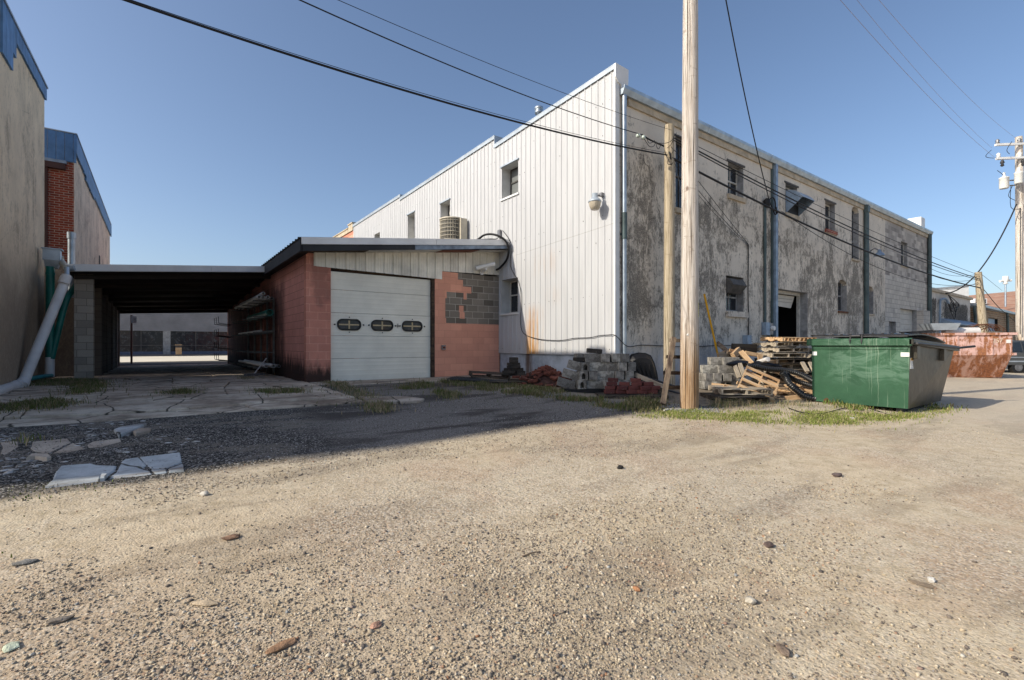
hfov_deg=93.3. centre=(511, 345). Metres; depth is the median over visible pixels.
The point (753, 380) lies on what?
pallet
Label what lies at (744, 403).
grass
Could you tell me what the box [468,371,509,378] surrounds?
pallet
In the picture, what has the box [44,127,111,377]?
brick building
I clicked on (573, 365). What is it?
concrete block
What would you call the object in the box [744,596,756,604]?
rock
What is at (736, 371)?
plank
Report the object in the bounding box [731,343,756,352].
plank
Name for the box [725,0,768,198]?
overhead wire
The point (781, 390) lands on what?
pallet
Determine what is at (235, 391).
concrete pad
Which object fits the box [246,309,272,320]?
stored pipe
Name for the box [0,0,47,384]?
stucco building
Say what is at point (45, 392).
concrete pad
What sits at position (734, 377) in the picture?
concrete block
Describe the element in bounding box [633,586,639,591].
rock
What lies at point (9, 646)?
rock
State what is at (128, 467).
broken slab
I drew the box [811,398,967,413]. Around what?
grass
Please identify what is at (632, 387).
paver
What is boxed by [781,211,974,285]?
overhead wire
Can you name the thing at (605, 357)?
concrete block
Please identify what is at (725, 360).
concrete block
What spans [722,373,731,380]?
concrete block
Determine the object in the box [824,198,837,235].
window
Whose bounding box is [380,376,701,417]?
grass
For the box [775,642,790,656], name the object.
rock
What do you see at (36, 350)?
drain pipe
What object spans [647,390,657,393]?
paver
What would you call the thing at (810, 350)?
pallet
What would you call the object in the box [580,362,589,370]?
concrete block
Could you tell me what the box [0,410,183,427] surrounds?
concrete pad
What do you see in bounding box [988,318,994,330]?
boarded window
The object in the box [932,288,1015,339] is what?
white building
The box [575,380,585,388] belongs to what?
concrete block
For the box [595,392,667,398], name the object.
pallet
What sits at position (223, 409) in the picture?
concrete pad
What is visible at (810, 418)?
grass
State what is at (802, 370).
pallet
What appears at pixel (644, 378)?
plank
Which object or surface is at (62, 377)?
concrete pad
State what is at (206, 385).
concrete pad
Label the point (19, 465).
rubble
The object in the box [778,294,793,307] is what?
rolled door
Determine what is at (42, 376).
teal pipe
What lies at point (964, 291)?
white building
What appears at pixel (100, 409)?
concrete pad
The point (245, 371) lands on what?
concrete pad
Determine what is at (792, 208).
vent hood
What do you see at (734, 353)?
plank
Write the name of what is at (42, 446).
broken slab
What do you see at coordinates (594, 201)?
wall lamp
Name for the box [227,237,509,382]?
garage
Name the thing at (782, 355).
pallet
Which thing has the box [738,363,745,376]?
plank
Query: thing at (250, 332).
stored pipe
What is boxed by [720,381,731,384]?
concrete block
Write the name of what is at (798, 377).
pallet
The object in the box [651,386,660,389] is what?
paver
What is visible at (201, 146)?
sky
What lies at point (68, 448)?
broken slab
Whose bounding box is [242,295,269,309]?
stored pipe
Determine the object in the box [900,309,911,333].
roller door
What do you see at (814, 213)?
overhead wire
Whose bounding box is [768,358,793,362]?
plank
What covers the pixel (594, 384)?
concrete block
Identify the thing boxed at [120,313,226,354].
shop building
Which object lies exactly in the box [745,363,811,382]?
corrugated pipe
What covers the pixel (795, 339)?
pallet
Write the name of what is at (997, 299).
shingled hall
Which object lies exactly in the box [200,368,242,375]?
concrete pad
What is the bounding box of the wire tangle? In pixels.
[644,134,678,164]
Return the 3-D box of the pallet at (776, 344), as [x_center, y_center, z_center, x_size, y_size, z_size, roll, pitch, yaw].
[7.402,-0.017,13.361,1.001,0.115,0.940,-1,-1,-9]
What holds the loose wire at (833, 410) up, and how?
on the ground at (994, 409)
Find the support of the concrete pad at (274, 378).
on the ground at (994, 409)
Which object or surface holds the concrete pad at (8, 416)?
on the ground at (994, 409)
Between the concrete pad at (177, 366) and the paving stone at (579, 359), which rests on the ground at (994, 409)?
the concrete pad at (177, 366)
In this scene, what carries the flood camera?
attached to the garage
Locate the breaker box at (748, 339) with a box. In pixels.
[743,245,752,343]
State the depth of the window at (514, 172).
15.64 m
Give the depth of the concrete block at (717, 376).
12.10 m
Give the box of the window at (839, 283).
[838,281,848,313]
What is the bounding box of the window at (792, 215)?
[784,181,799,219]
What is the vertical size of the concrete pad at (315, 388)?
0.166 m
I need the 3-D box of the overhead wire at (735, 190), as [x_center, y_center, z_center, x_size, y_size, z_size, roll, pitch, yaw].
[14.036,-3.827,18.499,23.736,1.809,0.056,0,0,-32]
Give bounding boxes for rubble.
[0,420,199,480]
[527,375,560,386]
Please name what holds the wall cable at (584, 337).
attached to the warehouse
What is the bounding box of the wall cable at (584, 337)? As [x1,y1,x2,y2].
[503,231,730,346]
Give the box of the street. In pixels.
[120,355,226,361]
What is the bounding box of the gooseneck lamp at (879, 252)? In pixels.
[870,248,884,256]
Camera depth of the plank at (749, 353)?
12.86 m
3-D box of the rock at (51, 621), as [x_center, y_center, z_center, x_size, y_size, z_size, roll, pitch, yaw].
[-2.112,1.284,2.260,0.106,0.025,0.058,0,0,-19]
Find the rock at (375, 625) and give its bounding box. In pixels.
[370,621,381,629]
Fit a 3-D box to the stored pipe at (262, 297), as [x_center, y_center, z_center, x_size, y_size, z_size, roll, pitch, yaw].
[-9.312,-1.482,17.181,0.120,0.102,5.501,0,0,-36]
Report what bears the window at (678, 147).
in the warehouse
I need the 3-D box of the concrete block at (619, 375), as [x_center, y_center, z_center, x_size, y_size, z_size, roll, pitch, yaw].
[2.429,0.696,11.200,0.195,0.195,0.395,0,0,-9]
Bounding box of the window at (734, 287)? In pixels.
[726,278,748,317]
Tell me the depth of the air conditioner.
17.15 m
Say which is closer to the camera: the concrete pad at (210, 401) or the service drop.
the concrete pad at (210, 401)
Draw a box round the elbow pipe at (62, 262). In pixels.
[59,256,68,268]
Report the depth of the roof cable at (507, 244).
15.18 m
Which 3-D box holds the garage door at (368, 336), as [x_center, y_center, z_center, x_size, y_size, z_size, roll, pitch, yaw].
[-3.614,-0.490,13.576,2.910,2.912,0.076,0,0,-36]
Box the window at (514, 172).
[500,158,518,201]
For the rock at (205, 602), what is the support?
on the ground at (994, 409)
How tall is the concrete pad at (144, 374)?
0.154 m
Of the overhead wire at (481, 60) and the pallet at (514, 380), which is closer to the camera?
the overhead wire at (481, 60)
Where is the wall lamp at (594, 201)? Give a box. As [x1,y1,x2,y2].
[588,192,603,210]
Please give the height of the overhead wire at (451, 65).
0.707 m
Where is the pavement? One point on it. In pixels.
(174, 355)
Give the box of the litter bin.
[176,345,181,354]
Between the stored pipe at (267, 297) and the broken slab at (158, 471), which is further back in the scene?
the stored pipe at (267, 297)
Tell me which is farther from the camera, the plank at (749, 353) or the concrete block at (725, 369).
the plank at (749, 353)
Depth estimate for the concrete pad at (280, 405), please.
8.44 m
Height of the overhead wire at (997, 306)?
1.840 m
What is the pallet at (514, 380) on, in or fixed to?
on the ground at (994, 409)
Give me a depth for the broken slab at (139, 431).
5.97 m
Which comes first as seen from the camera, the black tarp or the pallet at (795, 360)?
the black tarp
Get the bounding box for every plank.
[634,372,662,387]
[715,389,740,393]
[716,341,730,356]
[719,352,742,358]
[730,347,741,356]
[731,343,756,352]
[733,365,740,378]
[738,350,753,362]
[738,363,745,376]
[742,391,764,395]
[745,351,762,356]
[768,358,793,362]
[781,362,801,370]
[785,394,811,399]
[795,383,811,393]
[800,362,808,371]
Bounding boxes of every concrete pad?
[0,384,170,397]
[0,395,67,403]
[0,405,27,419]
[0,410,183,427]
[13,383,75,389]
[21,401,188,418]
[52,371,112,378]
[61,388,227,402]
[96,369,211,380]
[101,379,172,385]
[108,365,168,371]
[137,405,255,418]
[145,381,228,391]
[154,393,322,409]
[164,364,197,369]
[172,375,270,383]
[187,364,242,368]
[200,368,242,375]
[224,387,299,394]
[226,380,315,387]
[232,368,272,374]
[245,397,364,409]
[254,375,292,380]
[273,385,332,392]
[307,391,354,399]
[359,396,423,403]
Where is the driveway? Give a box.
[120,361,226,365]
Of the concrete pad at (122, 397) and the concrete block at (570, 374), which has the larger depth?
the concrete block at (570, 374)
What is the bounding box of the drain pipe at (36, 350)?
[0,265,75,394]
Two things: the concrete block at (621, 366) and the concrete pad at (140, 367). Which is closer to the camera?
the concrete block at (621, 366)
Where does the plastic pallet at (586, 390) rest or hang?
on the ground at (994, 409)
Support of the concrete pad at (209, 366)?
on the ground at (994, 409)
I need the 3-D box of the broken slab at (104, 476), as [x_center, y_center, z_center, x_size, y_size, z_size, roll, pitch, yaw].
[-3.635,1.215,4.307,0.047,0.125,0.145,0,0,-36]
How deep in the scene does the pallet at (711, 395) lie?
10.22 m
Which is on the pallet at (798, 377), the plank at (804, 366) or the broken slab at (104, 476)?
the plank at (804, 366)
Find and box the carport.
[65,264,269,378]
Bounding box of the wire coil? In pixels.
[966,324,1005,332]
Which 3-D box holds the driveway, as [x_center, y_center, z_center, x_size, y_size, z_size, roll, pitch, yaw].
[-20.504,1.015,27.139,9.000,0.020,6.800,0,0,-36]
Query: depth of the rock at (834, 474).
4.81 m
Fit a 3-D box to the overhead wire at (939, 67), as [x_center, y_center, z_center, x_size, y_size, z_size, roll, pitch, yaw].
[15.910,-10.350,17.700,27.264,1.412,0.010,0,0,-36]
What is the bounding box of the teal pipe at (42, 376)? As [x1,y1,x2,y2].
[31,374,53,380]
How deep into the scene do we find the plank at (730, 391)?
10.51 m
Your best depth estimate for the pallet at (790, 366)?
12.96 m
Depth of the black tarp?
12.19 m
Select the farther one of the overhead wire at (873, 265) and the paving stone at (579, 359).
the overhead wire at (873, 265)
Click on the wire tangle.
(660, 145)
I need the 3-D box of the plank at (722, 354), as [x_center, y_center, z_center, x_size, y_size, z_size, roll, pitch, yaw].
[5.922,0.286,13.006,0.793,0.118,0.025,7,0,-11]
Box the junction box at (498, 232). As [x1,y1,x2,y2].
[488,230,512,250]
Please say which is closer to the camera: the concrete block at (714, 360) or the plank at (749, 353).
the concrete block at (714, 360)
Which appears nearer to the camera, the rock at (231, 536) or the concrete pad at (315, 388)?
the rock at (231, 536)
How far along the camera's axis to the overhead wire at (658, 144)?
12.09 m
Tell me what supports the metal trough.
on the skip
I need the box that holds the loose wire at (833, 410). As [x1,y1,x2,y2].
[788,407,892,415]
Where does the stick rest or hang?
on the ground at (994, 409)
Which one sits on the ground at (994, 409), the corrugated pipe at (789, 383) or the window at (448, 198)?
the corrugated pipe at (789, 383)
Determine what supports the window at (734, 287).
in the warehouse
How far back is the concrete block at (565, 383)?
11.07 m
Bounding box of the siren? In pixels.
[999,276,1011,306]
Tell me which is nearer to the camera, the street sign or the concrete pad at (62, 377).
the concrete pad at (62, 377)
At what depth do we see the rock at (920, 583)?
2.67 m
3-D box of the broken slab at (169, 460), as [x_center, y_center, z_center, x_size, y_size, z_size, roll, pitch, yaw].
[-3.541,1.210,4.874,0.355,0.112,0.631,0,0,-36]
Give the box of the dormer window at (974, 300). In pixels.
[970,298,986,303]
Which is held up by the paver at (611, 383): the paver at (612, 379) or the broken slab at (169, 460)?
the paver at (612, 379)
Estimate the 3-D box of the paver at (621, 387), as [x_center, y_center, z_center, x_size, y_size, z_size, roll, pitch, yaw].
[2.378,0.929,10.500,0.220,0.080,0.110,3,0,-7]
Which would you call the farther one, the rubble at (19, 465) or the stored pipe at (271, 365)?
the stored pipe at (271, 365)
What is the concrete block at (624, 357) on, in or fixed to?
on the concrete block at (631, 366)
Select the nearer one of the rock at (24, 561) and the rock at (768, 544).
the rock at (24, 561)
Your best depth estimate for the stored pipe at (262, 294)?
15.45 m
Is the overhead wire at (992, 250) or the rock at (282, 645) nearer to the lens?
the rock at (282, 645)
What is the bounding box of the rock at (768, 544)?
[763,541,774,547]
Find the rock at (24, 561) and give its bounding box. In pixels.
[11,559,39,565]
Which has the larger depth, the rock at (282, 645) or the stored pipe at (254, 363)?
the stored pipe at (254, 363)
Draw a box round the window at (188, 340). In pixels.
[170,331,226,350]
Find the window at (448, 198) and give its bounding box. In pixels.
[439,198,450,229]
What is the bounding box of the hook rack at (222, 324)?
[214,316,232,361]
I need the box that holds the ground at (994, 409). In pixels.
[0,363,1023,679]
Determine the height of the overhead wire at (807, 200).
1.683 m
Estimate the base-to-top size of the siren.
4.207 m
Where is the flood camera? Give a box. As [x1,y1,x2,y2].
[475,262,494,274]
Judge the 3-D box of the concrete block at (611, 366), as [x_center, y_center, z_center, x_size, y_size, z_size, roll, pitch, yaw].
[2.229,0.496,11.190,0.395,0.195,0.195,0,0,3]
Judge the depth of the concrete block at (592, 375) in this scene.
10.97 m
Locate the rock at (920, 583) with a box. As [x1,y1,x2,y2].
[908,579,936,587]
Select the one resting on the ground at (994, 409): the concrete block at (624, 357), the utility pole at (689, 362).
the utility pole at (689, 362)
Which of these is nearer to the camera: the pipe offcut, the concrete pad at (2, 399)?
the concrete pad at (2, 399)
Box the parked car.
[1007,340,1023,372]
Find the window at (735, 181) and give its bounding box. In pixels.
[727,159,746,203]
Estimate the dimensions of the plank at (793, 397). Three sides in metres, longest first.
0.604 x 0.100 x 0.020 m
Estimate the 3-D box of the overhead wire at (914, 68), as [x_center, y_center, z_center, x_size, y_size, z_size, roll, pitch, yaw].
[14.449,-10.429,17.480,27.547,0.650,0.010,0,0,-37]
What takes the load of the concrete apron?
on the ground at (994, 409)
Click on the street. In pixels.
(164, 358)
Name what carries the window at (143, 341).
in the shop building at (167, 333)
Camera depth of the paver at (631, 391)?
10.43 m
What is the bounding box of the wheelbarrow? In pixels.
[630,352,679,393]
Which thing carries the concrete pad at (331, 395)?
on the ground at (994, 409)
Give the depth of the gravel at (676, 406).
9.13 m
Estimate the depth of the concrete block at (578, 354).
11.29 m
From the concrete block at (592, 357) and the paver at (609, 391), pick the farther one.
the concrete block at (592, 357)
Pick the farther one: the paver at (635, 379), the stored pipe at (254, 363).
the stored pipe at (254, 363)
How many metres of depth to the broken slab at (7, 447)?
5.22 m
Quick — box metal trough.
[919,323,960,330]
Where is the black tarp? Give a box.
[726,360,781,366]
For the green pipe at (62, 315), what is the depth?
13.10 m
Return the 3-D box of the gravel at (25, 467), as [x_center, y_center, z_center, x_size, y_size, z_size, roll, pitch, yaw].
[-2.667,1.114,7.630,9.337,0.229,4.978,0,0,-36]
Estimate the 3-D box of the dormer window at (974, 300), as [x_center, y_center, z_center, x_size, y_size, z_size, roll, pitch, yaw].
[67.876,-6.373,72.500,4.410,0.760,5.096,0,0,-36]
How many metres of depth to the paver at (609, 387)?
10.48 m
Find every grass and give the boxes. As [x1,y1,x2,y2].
[0,377,328,445]
[234,374,828,410]
[311,379,429,416]
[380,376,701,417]
[589,404,969,432]
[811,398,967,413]
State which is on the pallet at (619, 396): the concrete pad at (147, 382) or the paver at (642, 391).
the paver at (642, 391)
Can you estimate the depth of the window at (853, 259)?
21.07 m
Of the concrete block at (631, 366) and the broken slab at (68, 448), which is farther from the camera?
the concrete block at (631, 366)
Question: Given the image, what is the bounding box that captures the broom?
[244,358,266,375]
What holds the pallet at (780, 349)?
on the pallet at (782, 355)
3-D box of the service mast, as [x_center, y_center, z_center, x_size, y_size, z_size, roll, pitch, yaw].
[26.202,-0.960,28.835,3.077,4.021,0.266,0,0,-31]
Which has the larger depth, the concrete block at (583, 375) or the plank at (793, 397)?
the concrete block at (583, 375)
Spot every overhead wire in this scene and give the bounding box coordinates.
[123,0,667,155]
[299,0,641,134]
[338,0,669,129]
[641,134,671,159]
[672,157,980,287]
[674,137,978,278]
[674,140,979,280]
[675,135,977,274]
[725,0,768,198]
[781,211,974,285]
[840,0,997,159]
[857,0,991,147]
[879,0,1013,136]
[945,204,1016,293]
[984,290,1014,320]
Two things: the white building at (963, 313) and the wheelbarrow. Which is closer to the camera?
the wheelbarrow
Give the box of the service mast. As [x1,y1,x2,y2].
[938,295,958,332]
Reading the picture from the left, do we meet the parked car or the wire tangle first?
the wire tangle
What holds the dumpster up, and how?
on the ground at (994, 409)
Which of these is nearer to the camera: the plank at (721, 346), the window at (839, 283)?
the plank at (721, 346)
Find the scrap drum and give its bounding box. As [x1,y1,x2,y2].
[941,327,980,332]
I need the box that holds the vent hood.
[786,190,813,215]
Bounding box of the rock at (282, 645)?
[265,637,296,653]
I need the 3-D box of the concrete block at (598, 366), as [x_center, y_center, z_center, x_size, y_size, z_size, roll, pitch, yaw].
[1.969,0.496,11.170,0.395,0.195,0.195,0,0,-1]
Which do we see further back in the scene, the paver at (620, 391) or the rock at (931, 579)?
the paver at (620, 391)
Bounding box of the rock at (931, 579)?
[927,576,935,582]
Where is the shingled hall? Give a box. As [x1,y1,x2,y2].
[969,291,1014,311]
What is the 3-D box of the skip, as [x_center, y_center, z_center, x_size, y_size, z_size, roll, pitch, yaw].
[17.601,0.406,19.506,3.282,1.766,2.060,0,0,14]
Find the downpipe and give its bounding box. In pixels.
[41,247,63,376]
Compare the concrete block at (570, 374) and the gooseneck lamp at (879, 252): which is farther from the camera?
the gooseneck lamp at (879, 252)
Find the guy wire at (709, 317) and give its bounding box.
[674,161,717,356]
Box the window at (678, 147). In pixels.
[674,133,681,213]
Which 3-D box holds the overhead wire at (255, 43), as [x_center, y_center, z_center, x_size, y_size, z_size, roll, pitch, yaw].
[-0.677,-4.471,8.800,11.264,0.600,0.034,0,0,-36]
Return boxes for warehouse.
[333,63,932,384]
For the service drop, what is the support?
attached to the warehouse
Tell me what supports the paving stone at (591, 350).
on the concrete block at (592, 357)
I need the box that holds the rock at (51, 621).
[46,615,74,625]
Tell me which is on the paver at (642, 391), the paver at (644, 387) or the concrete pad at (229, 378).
the paver at (644, 387)
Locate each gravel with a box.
[0,391,631,500]
[1,467,138,557]
[657,402,726,414]
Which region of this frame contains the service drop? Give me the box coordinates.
[674,150,748,245]
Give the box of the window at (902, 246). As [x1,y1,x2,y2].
[901,244,906,267]
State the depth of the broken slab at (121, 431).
6.01 m
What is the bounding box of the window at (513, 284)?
[500,280,518,315]
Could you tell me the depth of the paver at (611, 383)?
10.49 m
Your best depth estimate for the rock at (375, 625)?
2.24 m
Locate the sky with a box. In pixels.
[6,0,1023,294]
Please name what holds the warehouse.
on the ground at (994, 409)
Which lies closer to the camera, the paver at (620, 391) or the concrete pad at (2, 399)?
the concrete pad at (2, 399)
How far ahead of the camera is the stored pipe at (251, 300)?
16.27 m
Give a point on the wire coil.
(989, 327)
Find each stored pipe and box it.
[234,295,260,308]
[238,330,261,333]
[238,360,267,367]
[239,292,264,304]
[240,296,264,307]
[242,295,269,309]
[243,360,275,367]
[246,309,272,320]
[248,297,273,307]
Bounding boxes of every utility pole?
[663,123,674,384]
[680,0,698,408]
[975,272,988,332]
[986,136,1023,339]
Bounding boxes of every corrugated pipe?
[447,376,508,384]
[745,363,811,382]
[779,371,816,401]
[785,371,811,387]
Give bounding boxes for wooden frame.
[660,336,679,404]
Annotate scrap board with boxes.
[899,330,938,333]
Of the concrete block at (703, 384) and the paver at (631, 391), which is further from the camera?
the concrete block at (703, 384)
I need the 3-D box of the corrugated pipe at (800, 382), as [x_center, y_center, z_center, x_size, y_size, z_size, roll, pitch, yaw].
[6.752,0.827,11.312,0.789,0.442,0.321,0,0,16]
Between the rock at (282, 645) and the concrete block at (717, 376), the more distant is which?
the concrete block at (717, 376)
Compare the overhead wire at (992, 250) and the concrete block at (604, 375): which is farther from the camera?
the overhead wire at (992, 250)
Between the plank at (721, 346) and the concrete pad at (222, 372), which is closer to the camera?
the plank at (721, 346)
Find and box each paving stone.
[573,357,584,361]
[586,348,601,353]
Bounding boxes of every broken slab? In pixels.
[0,441,17,454]
[26,453,50,460]
[31,439,69,452]
[45,464,116,487]
[54,443,82,452]
[87,439,120,447]
[100,473,107,481]
[110,457,150,478]
[114,423,146,437]
[133,428,150,435]
[140,453,181,468]
[151,469,166,473]
[169,464,183,472]
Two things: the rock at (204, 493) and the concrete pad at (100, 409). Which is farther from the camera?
the concrete pad at (100, 409)
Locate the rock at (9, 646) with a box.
[2,641,19,652]
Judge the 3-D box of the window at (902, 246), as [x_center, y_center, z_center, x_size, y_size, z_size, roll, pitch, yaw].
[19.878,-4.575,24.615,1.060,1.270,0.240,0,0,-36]
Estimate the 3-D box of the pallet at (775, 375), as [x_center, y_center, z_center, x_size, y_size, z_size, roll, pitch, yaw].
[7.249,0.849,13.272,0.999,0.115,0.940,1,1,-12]
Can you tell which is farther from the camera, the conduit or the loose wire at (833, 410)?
the conduit
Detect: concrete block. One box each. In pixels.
[556,377,575,388]
[561,368,578,380]
[567,360,585,370]
[574,353,590,356]
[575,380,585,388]
[577,371,587,379]
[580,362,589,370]
[584,354,600,361]
[586,380,603,388]
[588,371,597,379]
[589,362,606,370]
[597,371,613,379]
[601,354,609,361]
[606,362,616,370]
[610,354,619,361]
[614,371,623,379]
[617,362,626,370]
[618,353,629,361]
[624,371,633,379]
[626,362,635,370]
[699,373,712,380]
[699,380,711,388]
[700,365,717,372]
[707,357,721,364]
[713,373,721,380]
[718,365,733,372]
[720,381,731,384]
[722,357,738,364]
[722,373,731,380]
[731,373,739,380]
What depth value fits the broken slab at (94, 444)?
5.51 m
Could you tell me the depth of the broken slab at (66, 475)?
4.41 m
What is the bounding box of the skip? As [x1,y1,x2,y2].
[920,332,1017,377]
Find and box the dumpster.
[807,333,975,411]
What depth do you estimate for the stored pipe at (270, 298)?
16.06 m
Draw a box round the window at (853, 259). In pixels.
[852,209,860,261]
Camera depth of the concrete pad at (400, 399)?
9.04 m
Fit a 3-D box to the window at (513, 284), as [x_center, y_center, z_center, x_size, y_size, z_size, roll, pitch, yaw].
[0.056,-1.522,15.417,0.425,1.135,0.970,0,0,-36]
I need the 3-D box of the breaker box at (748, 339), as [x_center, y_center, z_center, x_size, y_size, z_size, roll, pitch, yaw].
[7.474,-1.602,15.314,0.354,3.184,0.165,0,0,-36]
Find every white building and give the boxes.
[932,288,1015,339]
[935,285,968,295]
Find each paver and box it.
[604,390,614,393]
[605,386,614,389]
[606,382,616,385]
[608,378,617,381]
[615,390,625,393]
[616,386,626,389]
[619,382,629,385]
[626,390,636,393]
[627,386,638,389]
[630,378,640,381]
[631,382,641,385]
[637,390,647,393]
[639,386,650,389]
[642,382,653,385]
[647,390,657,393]
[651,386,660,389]
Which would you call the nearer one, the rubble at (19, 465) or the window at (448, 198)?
the rubble at (19, 465)
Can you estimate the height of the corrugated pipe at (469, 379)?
0.220 m
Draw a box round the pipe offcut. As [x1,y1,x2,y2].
[757,357,769,362]
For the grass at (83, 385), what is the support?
on the ground at (994, 409)
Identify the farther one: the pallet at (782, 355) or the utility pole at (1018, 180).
the utility pole at (1018, 180)
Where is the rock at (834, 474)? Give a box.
[832,472,841,476]
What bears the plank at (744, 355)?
on the black tarp
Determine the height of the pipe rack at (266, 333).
2.400 m
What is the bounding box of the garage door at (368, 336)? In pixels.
[331,271,429,380]
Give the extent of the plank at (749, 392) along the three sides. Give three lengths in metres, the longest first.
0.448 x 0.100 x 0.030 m
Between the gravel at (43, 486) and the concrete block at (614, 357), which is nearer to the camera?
the gravel at (43, 486)
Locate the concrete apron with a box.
[310,374,511,385]
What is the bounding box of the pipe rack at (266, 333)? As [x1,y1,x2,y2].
[232,298,274,372]
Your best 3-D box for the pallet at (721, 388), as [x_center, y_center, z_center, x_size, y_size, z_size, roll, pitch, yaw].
[5.046,0.994,10.750,1.065,0.122,1.000,0,0,7]
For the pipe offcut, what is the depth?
12.15 m
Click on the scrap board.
(923, 331)
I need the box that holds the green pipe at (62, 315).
[50,284,73,358]
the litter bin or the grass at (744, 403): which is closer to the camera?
the grass at (744, 403)
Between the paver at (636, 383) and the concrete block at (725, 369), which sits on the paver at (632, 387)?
the paver at (636, 383)
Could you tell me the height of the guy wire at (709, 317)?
5.620 m
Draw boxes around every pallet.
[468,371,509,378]
[490,379,530,384]
[561,387,604,392]
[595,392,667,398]
[700,392,769,402]
[708,385,773,394]
[737,366,779,401]
[749,373,780,379]
[751,378,771,383]
[752,369,807,373]
[753,342,806,346]
[754,358,810,363]
[756,352,805,357]
[757,347,808,351]
[760,337,816,341]
[763,385,809,395]
[774,363,802,368]
[774,370,809,382]
[788,348,811,352]
[795,353,811,357]
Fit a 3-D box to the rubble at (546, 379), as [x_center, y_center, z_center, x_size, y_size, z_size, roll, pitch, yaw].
[0.882,0.868,12.500,1.324,0.437,1.183,0,0,-36]
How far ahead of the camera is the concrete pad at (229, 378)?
13.11 m
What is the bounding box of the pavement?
[120,354,226,356]
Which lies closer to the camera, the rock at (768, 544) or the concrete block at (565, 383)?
the rock at (768, 544)
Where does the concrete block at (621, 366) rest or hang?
on the concrete block at (619, 375)
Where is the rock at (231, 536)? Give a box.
[221,534,239,539]
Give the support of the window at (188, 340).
in the shop building at (167, 333)
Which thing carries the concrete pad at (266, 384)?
on the ground at (994, 409)
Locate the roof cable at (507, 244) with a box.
[477,233,509,270]
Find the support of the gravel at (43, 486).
on the ground at (994, 409)
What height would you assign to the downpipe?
3.466 m
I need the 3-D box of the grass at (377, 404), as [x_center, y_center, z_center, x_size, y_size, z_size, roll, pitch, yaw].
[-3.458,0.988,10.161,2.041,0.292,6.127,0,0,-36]
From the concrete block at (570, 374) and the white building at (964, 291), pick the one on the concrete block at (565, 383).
the concrete block at (570, 374)
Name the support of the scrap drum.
in the skip
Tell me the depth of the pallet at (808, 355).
13.90 m
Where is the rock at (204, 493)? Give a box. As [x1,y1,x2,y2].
[200,490,208,495]
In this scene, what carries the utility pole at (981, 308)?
on the ground at (994, 409)
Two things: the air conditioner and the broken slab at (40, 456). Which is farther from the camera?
the air conditioner
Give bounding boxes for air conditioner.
[439,216,466,238]
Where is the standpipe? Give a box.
[67,232,75,297]
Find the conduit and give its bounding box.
[762,197,777,341]
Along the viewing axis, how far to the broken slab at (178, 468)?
4.60 m
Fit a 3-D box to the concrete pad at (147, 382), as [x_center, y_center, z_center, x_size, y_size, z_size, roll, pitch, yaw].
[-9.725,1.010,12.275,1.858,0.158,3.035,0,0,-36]
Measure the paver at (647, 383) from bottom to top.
0.080 m
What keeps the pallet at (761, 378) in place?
on the ground at (994, 409)
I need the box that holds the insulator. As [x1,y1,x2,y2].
[636,133,645,139]
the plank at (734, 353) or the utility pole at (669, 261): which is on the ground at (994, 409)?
the utility pole at (669, 261)
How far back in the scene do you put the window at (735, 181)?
15.28 m
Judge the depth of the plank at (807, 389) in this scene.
11.44 m
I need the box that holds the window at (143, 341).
[120,330,162,351]
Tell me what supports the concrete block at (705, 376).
on the concrete block at (703, 384)
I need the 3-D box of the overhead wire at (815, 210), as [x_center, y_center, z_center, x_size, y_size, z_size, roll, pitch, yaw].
[14.049,-4.303,18.500,23.654,1.834,0.036,0,0,-32]
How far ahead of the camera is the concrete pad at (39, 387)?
10.60 m
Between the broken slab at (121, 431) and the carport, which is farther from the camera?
the carport
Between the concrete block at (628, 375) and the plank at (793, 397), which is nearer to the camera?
the plank at (793, 397)
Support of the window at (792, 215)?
in the warehouse
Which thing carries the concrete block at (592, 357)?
on the concrete block at (598, 366)
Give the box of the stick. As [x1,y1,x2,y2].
[522,551,540,556]
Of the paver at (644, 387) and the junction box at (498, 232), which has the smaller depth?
the paver at (644, 387)
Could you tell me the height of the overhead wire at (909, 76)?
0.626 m
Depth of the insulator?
11.67 m
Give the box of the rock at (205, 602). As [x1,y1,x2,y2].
[191,599,217,605]
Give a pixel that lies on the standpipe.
(71, 237)
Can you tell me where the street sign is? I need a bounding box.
[130,315,136,363]

